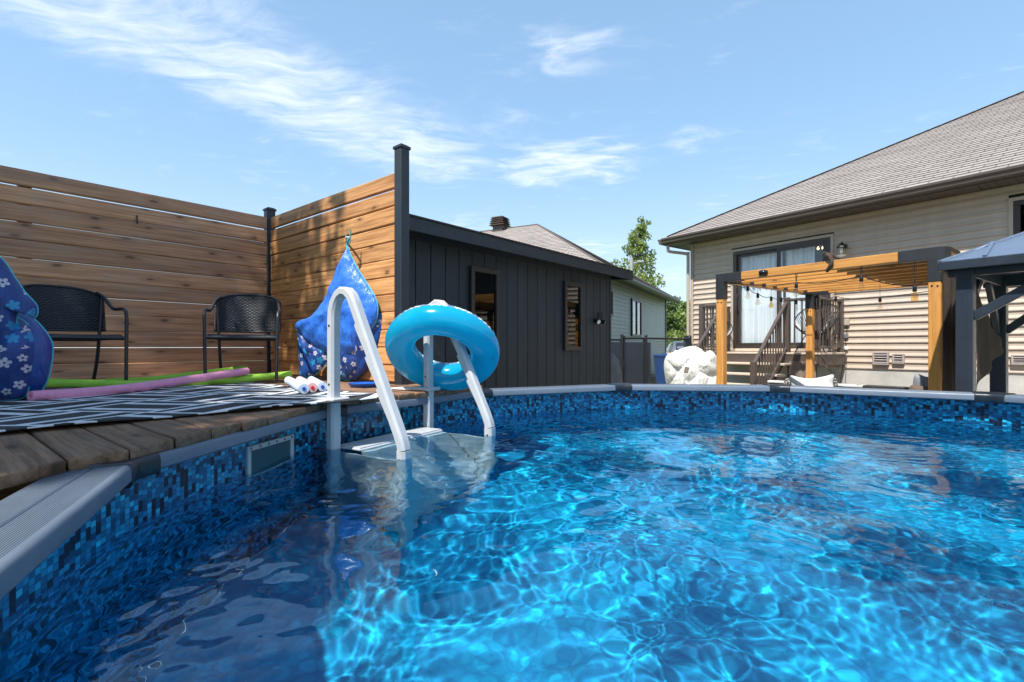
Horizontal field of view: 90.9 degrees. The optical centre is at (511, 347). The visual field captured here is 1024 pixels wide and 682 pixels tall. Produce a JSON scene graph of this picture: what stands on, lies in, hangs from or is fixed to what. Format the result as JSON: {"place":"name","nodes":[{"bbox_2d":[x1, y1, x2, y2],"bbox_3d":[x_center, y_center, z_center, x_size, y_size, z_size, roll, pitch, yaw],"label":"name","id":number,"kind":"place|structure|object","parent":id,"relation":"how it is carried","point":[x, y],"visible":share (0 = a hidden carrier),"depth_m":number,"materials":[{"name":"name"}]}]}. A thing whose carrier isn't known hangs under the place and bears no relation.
{"place":"outdoors","nodes":[
{"label":"outdoors","id":0,"kind":"place"},
{"bbox_2d":[98,360,262,379],"bbox_3d":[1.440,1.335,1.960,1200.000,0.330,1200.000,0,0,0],"label":"ground","id":1,"kind":"structure","parent":0,"point":[202,361],"depth_m":42.63,"materials":[{"name":"green plant"}]},
{"bbox_2d":[0,165,276,379],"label":"privacy fence","id":2,"kind":"object","parent":1,"relation":"on","point":[26,241],"visible":0.75,"depth_m":4.70,"materials":[{"name":"brown wood"}]},
{"bbox_2d":[0,375,482,500],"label":"deck","id":3,"kind":"structure","parent":1,"relation":"on","point":[29,456],"depth_m":1.73,"materials":[{"name":"brown wood"}]},
{"bbox_2d":[21,284,128,379],"bbox_3d":[-3.155,-0.087,3.582,0.576,0.758,0.543,0,0,33],"label":"wicker chair","id":4,"kind":"object","parent":3,"relation":"on","point":[68,308],"visible":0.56,"depth_m":3.75,"materials":[{"name":"black wicker"}]},
{"bbox_2d":[105,365,246,379],"bbox_3d":[-2.789,0.229,4.246,1.004,0.141,0.124,0,0,-34],"label":"pool noodle","id":5,"kind":"object","parent":3,"relation":"on","point":[182,374],"visible":0.39,"depth_m":4.19,"materials":[{"name":"plastic"}]},
{"bbox_2d":[0,382,377,431],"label":"rug","id":6,"kind":"object","parent":3,"relation":"on","point":[165,402],"visible":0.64,"depth_m":2.57,"materials":[{"name":"fabric"}]},
{"bbox_2d":[0,257,53,400],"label":"float bag","id":7,"kind":"object","parent":6,"relation":"on","point":[26,351],"visible":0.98,"depth_m":2.67,"materials":[{"name":"blue fabric"}]},
{"bbox_2d":[27,368,249,400],"bbox_3d":[-2.378,0.228,3.411,0.082,0.132,1.458,0,0,17],"label":"pool noodle","id":8,"kind":"object","parent":6,"relation":"on","point":[92,391],"visible":0.92,"depth_m":3.19,"materials":[{"name":"pink plastic"}]},
{"bbox_2d":[45,371,291,387],"bbox_3d":[-2.484,0.245,3.780,1.627,0.101,0.112,0,0,-43],"label":"pool noodle","id":9,"kind":"object","parent":6,"relation":"on","point":[72,383],"visible":0.53,"depth_m":3.58,"materials":[{"name":"plastic"}]},
{"bbox_2d":[284,376,308,393],"bbox_3d":[-1.519,0.254,3.529,0.062,0.064,0.927,0,0,-30],"label":"water squirter","id":10,"kind":"object","parent":6,"relation":"on","point":[300,387],"visible":1,"depth_m":3.25,"materials":[{"name":"white plastic"}]},
{"bbox_2d":[296,376,317,391],"bbox_3d":[-1.478,0.255,3.602,0.062,0.062,0.889,0,0,-28],"label":"water squirter","id":11,"kind":"object","parent":6,"relation":"on","point":[313,387],"visible":0.74,"depth_m":3.22,"materials":[{"name":"plastic"}]},
{"bbox_2d":[307,376,326,390],"bbox_3d":[-1.412,0.255,3.635,0.062,0.062,0.807,0,0,-27],"label":"water squirter","id":12,"kind":"object","parent":6,"relation":"on","point":[322,385],"visible":0.69,"depth_m":3.29,"materials":[{"name":"white plastic"}]},
{"bbox_2d":[203,294,281,381],"bbox_3d":[-2.316,-0.102,4.390,0.565,0.790,0.600,0,0,-21],"label":"wicker chair","id":13,"kind":"object","parent":3,"relation":"on","point":[251,313],"visible":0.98,"depth_m":4.56,"materials":[{"name":"black metal"}]},
{"bbox_2d":[348,382,375,387],"bbox_3d":[-1.128,0.284,3.858,0.244,0.030,0.244,0,0,0],"label":"water squirter","id":14,"kind":"object","parent":3,"relation":"on","point":[361,384],"visible":0.84,"depth_m":3.77,"materials":[{"name":"blue plastic"}]},
{"bbox_2d":[270,143,410,384],"bbox_3d":[-1.753,-0.027,4.832,2.333,3.254,0.106,0,0,40],"label":"privacy fence","id":15,"kind":"object","parent":1,"relation":"on","point":[304,265],"visible":0.73,"depth_m":4.62,"materials":[{"name":"brown wood"}]},
{"bbox_2d":[295,229,382,380],"bbox_3d":[-1.529,-0.353,4.455,0.981,1.337,0.316,0,0,33],"label":"hanging float","id":16,"kind":"object","parent":15,"relation":"hanging from","point":[312,340],"visible":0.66,"depth_m":4.32,"materials":[{"name":"blue plastic"}]},
{"bbox_2d":[0,383,1023,620],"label":"swimming pool","id":17,"kind":"structure","parent":1,"relation":"on","point":[53,527],"depth_m":2.40,"materials":[{"name":"plastic"}]},
{"bbox_2d":[295,287,494,459],"bbox_3d":[-0.680,0.662,3.076,0.826,1.982,0.956,0,0,29],"label":"pool ladder","id":18,"kind":"object","parent":17,"relation":"attached to","point":[400,436],"visible":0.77,"depth_m":2.74,"materials":[{"name":"white plastic"}]},
{"bbox_2d":[385,304,499,389],"bbox_3d":[-0.474,0.014,3.451,0.782,0.593,0.634,0,0,0],"label":"swim ring","id":19,"kind":"object","parent":18,"relation":"hanging from","point":[474,334],"visible":0.91,"depth_m":3.27,"materials":[{"name":"teal plastic"}]},
{"bbox_2d":[0,408,1023,681],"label":"water","id":20,"kind":"structure","parent":17,"relation":"in","point":[636,544],"depth_m":1.30,"materials":[{"name":"blue liquid"}]},
{"bbox_2d":[480,216,679,377],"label":"neighbour house","id":21,"kind":"structure","parent":1,"relation":"on","point":[638,307],"depth_m":17.58,"materials":[{"name":"grey plastic"}]},
{"bbox_2d":[611,289,612,316],"bbox_3d":[2.669,-1.273,14.050,0.045,0.778,0.900,0,0,28],"label":"window","id":22,"kind":"structure","parent":21,"relation":"in","point":[611,289],"depth_m":14.37,"materials":[{"name":"black metal"}]},
{"bbox_2d":[631,298,641,336],"bbox_3d":[4.153,-0.986,16.794,0.045,1.226,1.232,0,0,28],"label":"window","id":23,"kind":"structure","parent":21,"relation":"in","point":[636,305],"depth_m":16.76,"materials":[{"name":"white glass"}]},
{"bbox_2d":[611,353,622,382],"bbox_3d":[1.702,0.642,9.097,0.626,1.155,0.630,0,0,0],"label":"grill cover","id":24,"kind":"object","parent":1,"relation":"on","point":[616,374],"visible":0.22,"depth_m":8.90,"materials":[{"name":"grey fabric"}]},
{"bbox_2d":[611,342,650,383],"bbox_3d":[2.429,0.642,10.581,1.300,1.515,0.057,0,0,-31],"label":"slatted screen","id":25,"kind":"object","parent":1,"relation":"on","point":[635,360],"visible":0.28,"depth_m":10.64,"materials":[{"name":"black metal"}]},
{"bbox_2d":[630,257,643,271],"bbox_3d":[6.650,-1.764,26.966,0.763,6.129,0.257,0,0,7],"label":"lamp post","id":26,"kind":"object","parent":1,"relation":"on","point":[632,262],"visible":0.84,"depth_m":26.92,"materials":[{"name":"white metal"}]},
{"bbox_2d":[611,216,665,288],"bbox_3d":[7.680,-3.598,31.870,4.182,9.608,3.865,0,0,-16],"label":"poplar tree","id":27,"kind":"object","parent":1,"relation":"on","point":[640,232],"visible":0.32,"depth_m":31.47,"materials":[{"name":"green plant"}]},
{"bbox_2d":[611,333,690,383],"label":"chain link gate","id":28,"kind":"structure","parent":1,"relation":"on","point":[622,345],"depth_m":10.16,"materials":[{"name":"black metal"}]},
{"bbox_2d":[652,354,666,383],"bbox_3d":[4.677,0.707,15.213,0.590,1.027,0.688,0,0,-17],"label":"recycling bin","id":29,"kind":"object","parent":1,"relation":"on","point":[658,368],"visible":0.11,"depth_m":15.14,"materials":[{"name":"blue plastic"}]},
{"bbox_2d":[666,341,683,352],"bbox_3d":[9.170,0.410,26.995,1.840,1.520,4.310,0,0,12],"label":"parked car","id":30,"kind":"object","parent":1,"relation":"on","point":[674,346],"depth_m":25.47,"materials":[{"name":"silver metal"}]},
{"bbox_2d":[666,295,685,341],"bbox_3d":[12.703,-1.302,40.127,3.978,5.741,3.874,0,0,-43],"label":"bushy tree","id":31,"kind":"object","parent":1,"relation":"on","point":[672,323],"visible":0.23,"depth_m":39.02,"materials":[{"name":"green plant"}]},
{"bbox_2d":[666,301,685,347],"bbox_3d":[12.833,-0.955,37.034,4.070,5.169,3.915,0,0,0],"label":"bushy tree","id":32,"kind":"object","parent":1,"relation":"on","point":[680,314],"visible":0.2,"depth_m":36.74,"materials":[{"name":"green plant"}]},
{"bbox_2d":[658,91,1023,394],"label":"house","id":33,"kind":"structure","parent":1,"relation":"on","point":[957,183],"depth_m":8.95,"materials":[{"name":"plastic"}]},
{"bbox_2d":[684,335,691,347],"bbox_3d":[4.043,0.085,11.600,0.140,0.730,0.140,0,0,0],"label":"meter post","id":34,"kind":"object","parent":33,"relation":"attached to","point":[685,336],"visible":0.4,"depth_m":11.54,"materials":[{"name":"black metal"}]},
{"bbox_2d":[741,251,782,342],"bbox_3d":[5.233,-1.038,10.591,0.083,1.955,0.930,0,0,-37],"label":"curtain","id":35,"kind":"object","parent":33,"relation":"hanging from","point":[757,320],"visible":0.52,"depth_m":10.64,"materials":[{"name":"white fabric"}]},
{"bbox_2d":[730,237,833,351],"bbox_3d":[5.364,-0.995,10.145,0.155,2.140,2.020,0,0,-37],"label":"patio door","id":36,"kind":"structure","parent":33,"relation":"in","point":[737,345],"depth_m":10.35,"materials":[{"name":"brown metal"}]},
{"bbox_2d":[786,246,814,342],"bbox_3d":[5.701,-1.038,9.967,0.084,1.955,0.590,0,0,-37],"label":"curtain","id":37,"kind":"object","parent":33,"relation":"hanging from","point":[800,256],"visible":0.3,"depth_m":10.01,"materials":[{"name":"white fabric"}]},
{"bbox_2d":[836,242,846,256],"bbox_3d":[5.978,-1.781,9.136,0.207,0.277,0.170,0,0,-37],"label":"wall lantern","id":38,"kind":"object","parent":33,"relation":"attached to","point":[842,247],"depth_m":9.11,"materials":[{"name":"black plastic"}]},
{"bbox_2d":[840,319,849,381],"bbox_3d":[6.041,0.239,9.158,0.161,1.524,0.076,0,0,24],"label":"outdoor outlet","id":39,"kind":"object","parent":33,"relation":"attached to","point":[846,323],"visible":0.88,"depth_m":9.14,"materials":[{"name":"white plastic"}]},
{"bbox_2d":[872,352,888,364],"bbox_3d":[6.383,0.185,8.723,0.055,0.222,0.234,0,0,-37],"label":"wall vent","id":40,"kind":"object","parent":33,"relation":"attached to","point":[880,358],"depth_m":8.72,"materials":[{"name":"white plastic"}]},
{"bbox_2d":[892,353,904,363],"bbox_3d":[6.534,0.185,8.522,0.055,0.172,0.164,0,0,-37],"label":"wall vent","id":41,"kind":"object","parent":33,"relation":"attached to","point":[898,358],"depth_m":8.51,"materials":[{"name":"white plastic"}]},
{"bbox_2d":[1011,355,1023,364],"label":"wall vent","id":42,"kind":"object","parent":33,"relation":"attached to","point":[1017,359],"depth_m":7.37,"materials":[{"name":"white plastic"}]},
{"bbox_2d":[1013,199,1023,234],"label":"window","id":43,"kind":"structure","parent":33,"relation":"in","point":[1018,206],"depth_m":7.39,"materials":[{"name":"black glass"}]},
{"bbox_2d":[276,214,633,387],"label":"shed","id":44,"kind":"structure","parent":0,"point":[536,309],"depth_m":6.24,"materials":[{"name":"grey paint"}]},
{"bbox_2d":[469,265,499,367],"bbox_3d":[-0.309,-0.337,5.733,0.050,1.136,0.469,0,0,40],"label":"window","id":45,"kind":"structure","parent":44,"relation":"in","point":[484,283],"depth_m":5.76,"materials":[{"name":"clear glass"}]},
{"bbox_2d":[563,281,582,349],"bbox_3d":[0.863,-0.442,7.131,0.050,0.960,0.452,0,0,40],"label":"window","id":46,"kind":"structure","parent":44,"relation":"in","point":[572,291],"depth_m":7.12,"materials":[{"name":"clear glass"}]},
{"bbox_2d":[594,312,605,324],"bbox_3d":[1.327,-0.445,7.620,0.132,0.204,0.278,0,0,40],"label":"flood lamp","id":47,"kind":"object","parent":44,"relation":"attached to","point":[598,321],"visible":1,"depth_m":7.63,"materials":[{"name":"black plastic"}]},
{"bbox_2d":[0,0,1023,347],"label":"sky","id":48,"kind":"structure","parent":0,"point":[580,121],"materials":[{"name":"blue"}]},
{"bbox_2d":[664,346,715,383],"bbox_3d":[2.657,0.729,7.467,0.747,1.502,0.566,0,0,0],"label":"tufted cushion","id":49,"kind":"object","parent":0,"point":[691,365],"visible":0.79,"depth_m":7.29,"materials":[{"name":"white fabric"}]},
{"bbox_2d":[782,245,822,339],"bbox_3d":[7.634,-1.134,10.873,4.090,2.528,4.900,0,0,-37],"label":"room","id":50,"kind":"object","parent":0,"point":[818,255],"depth_m":13.19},
{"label":"patio","id":51,"kind":"structure","parent":0,"visible":0},
{"bbox_2d":[696,295,846,384],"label":"back steps","id":52,"kind":"structure","parent":51,"relation":"on","point":[794,363],"depth_m":8.85,"materials":[{"name":"beige"}]},
{"bbox_2d":[705,317,732,351],"bbox_3d":[4.363,-0.288,10.663,0.605,0.755,0.624,0,0,0],"label":"string chair","id":53,"kind":"object","parent":52,"relation":"on","point":[729,333],"visible":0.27,"depth_m":10.67,"materials":[{"name":"black plastic"}]},
{"bbox_2d":[795,303,840,352],"bbox_3d":[5.539,-0.369,9.175,0.720,0.921,0.742,0,0,-41],"label":"string chair","id":54,"kind":"object","parent":52,"relation":"on","point":[797,326],"visible":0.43,"depth_m":9.16,"materials":[{"name":"black plastic"}]},
{"bbox_2d":[716,246,955,390],"bbox_3d":[4.649,0.273,6.793,2.834,2.554,2.417,0,0,-37],"label":"pergola","id":55,"kind":"object","parent":51,"relation":"on","point":[895,268],"visible":0.63,"depth_m":6.36,"materials":[{"name":"brown wood"}]},
{"bbox_2d":[758,270,767,276],"bbox_3d":[3.183,-0.942,6.382,0.115,0.083,0.116,0,0,0],"label":"dome lamp","id":56,"kind":"object","parent":55,"relation":"attached to","point":[762,273],"visible":1,"depth_m":6.34,"materials":[{"name":"black plastic"}]},
{"bbox_2d":[729,261,927,372],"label":"string lights","id":57,"kind":"object","parent":55,"relation":"hanging from","point":[914,288],"visible":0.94,"depth_m":6.86,"materials":[{"name":"black plastic"}]},
{"bbox_2d":[822,252,842,271],"bbox_3d":[3.702,-0.986,5.818,0.260,0.239,0.104,0,0,-31],"label":"branch","id":58,"kind":"object","parent":55,"relation":"on","point":[830,256],"visible":0.98,"depth_m":5.76,"materials":[{"name":"brown plant"}]},
{"bbox_2d":[837,246,960,259],"bbox_3d":[5.101,-1.020,6.283,2.670,0.016,1.105,0,0,-37],"label":"shade cloth","id":59,"kind":"object","parent":55,"relation":"on","point":[952,249],"visible":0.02,"depth_m":5.36,"materials":[{"name":"brown fabric"}]},
{"bbox_2d":[942,273,954,390],"bbox_3d":[4.482,0.270,5.083,0.450,2.260,0.063,0,0,-26],"label":"burlap curtain","id":60,"kind":"object","parent":55,"relation":"hanging from","point":[948,287],"visible":0.22,"depth_m":5.01,"materials":[{"name":"brown fabric"}]},
{"bbox_2d":[767,380,908,389],"bbox_3d":[3.926,0.981,6.005,0.855,1.058,2.040,0,0,-37],"label":"patio sofa","id":61,"kind":"object","parent":51,"relation":"on","point":[847,385],"visible":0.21,"depth_m":6.08,"materials":[{"name":"grey fabric"}]},
{"bbox_2d":[783,378,790,383],"bbox_3d":[3.528,0.552,6.355,0.213,0.340,0.122,0,0,39],"label":"pillow","id":62,"kind":"object","parent":61,"relation":"on","point":[787,381],"visible":0.09,"depth_m":6.36,"materials":[{"name":"fabric"}]},
{"bbox_2d":[790,375,833,386],"bbox_3d":[3.654,0.490,6.156,0.509,0.341,0.151,0,0,40],"label":"pillow","id":63,"kind":"object","parent":61,"relation":"on","point":[826,381],"visible":0.5,"depth_m":6.08,"materials":[{"name":"white fabric"}]},
{"bbox_2d":[833,378,837,386],"bbox_3d":[3.990,0.543,6.309,0.181,0.349,0.121,0,0,41],"label":"pillow","id":64,"kind":"object","parent":61,"relation":"on","point":[835,382],"visible":0.12,"depth_m":6.25,"materials":[{"name":"fabric"}]},
{"bbox_2d":[909,385,927,389],"bbox_3d":[4.397,0.551,5.375,0.287,0.307,0.152,0,0,45],"label":"pillow","id":65,"kind":"object","parent":61,"relation":"on","point":[914,387],"visible":0.09,"depth_m":5.38,"materials":[{"name":"brown fabric"}]},
{"bbox_2d":[913,374,927,385],"bbox_3d":[4.560,0.436,5.551,0.227,0.292,0.141,0,0,45],"label":"pillow","id":66,"kind":"object","parent":61,"relation":"on","point":[919,380],"visible":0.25,"depth_m":5.54,"materials":[{"name":"grey fabric"}]},
{"bbox_2d":[937,232,1023,392],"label":"gazebo","id":67,"kind":"object","parent":51,"relation":"on","point":[995,269],"visible":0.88,"depth_m":4.41,"materials":[{"name":"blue metal"}]},
{"bbox_2d":[976,288,1003,388],"bbox_3d":[4.575,-0.090,4.809,1.141,0.940,0.043,0,0,-37],"label":"burlap curtain","id":68,"kind":"object","parent":67,"relation":"hanging from","point":[989,349],"visible":0.98,"depth_m":4.63,"materials":[{"name":"brown fabric"}]}
]}

